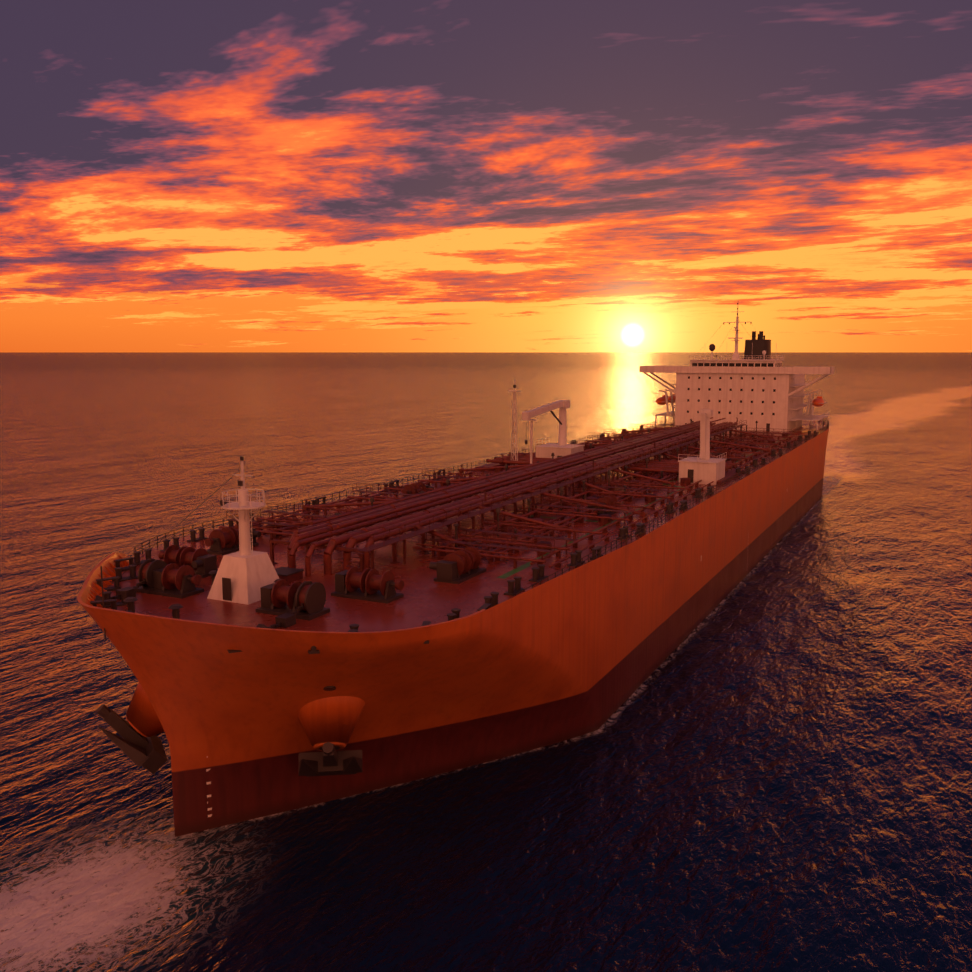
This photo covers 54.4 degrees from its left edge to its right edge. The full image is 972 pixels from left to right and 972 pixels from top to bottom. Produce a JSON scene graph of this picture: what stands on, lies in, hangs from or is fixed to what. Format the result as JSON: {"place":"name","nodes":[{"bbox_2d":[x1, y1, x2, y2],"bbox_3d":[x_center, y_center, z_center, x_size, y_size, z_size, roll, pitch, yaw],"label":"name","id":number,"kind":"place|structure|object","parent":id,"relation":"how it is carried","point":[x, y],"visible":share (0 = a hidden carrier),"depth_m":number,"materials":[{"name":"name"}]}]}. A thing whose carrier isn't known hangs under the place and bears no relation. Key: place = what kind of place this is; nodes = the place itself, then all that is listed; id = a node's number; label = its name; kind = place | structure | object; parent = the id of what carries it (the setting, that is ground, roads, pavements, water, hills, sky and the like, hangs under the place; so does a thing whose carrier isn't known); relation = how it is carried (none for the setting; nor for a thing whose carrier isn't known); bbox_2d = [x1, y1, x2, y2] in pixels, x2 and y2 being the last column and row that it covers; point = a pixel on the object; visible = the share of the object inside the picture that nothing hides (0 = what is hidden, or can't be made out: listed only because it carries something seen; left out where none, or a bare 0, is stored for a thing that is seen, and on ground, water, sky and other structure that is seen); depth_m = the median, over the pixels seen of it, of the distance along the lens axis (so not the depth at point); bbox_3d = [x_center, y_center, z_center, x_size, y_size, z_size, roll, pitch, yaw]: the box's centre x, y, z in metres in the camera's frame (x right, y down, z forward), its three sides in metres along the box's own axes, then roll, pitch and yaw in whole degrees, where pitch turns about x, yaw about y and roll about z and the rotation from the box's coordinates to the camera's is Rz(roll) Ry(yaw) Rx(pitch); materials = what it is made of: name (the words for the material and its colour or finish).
{"place":"outdoors","nodes":[
{"label":"outdoors","id":0,"kind":"place"},
{"bbox_2d":[0,352,971,971],"bbox_3d":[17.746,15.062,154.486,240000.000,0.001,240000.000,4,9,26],"label":"sea","id":1,"kind":"structure","parent":0,"point":[766,766],"depth_m":89.50,"materials":[{"name":"liquid"}]},
{"bbox_2d":[77,303,833,836],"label":"tanker ship","id":2,"kind":"object","parent":1,"relation":"on","point":[511,603],"visible":0.98,"depth_m":83.61,"materials":[{"name":"paint"}]},
{"bbox_2d":[0,0,971,351],"label":"sky","id":3,"kind":"structure","parent":0,"point":[176,175],"materials":[{"name":"orange"}]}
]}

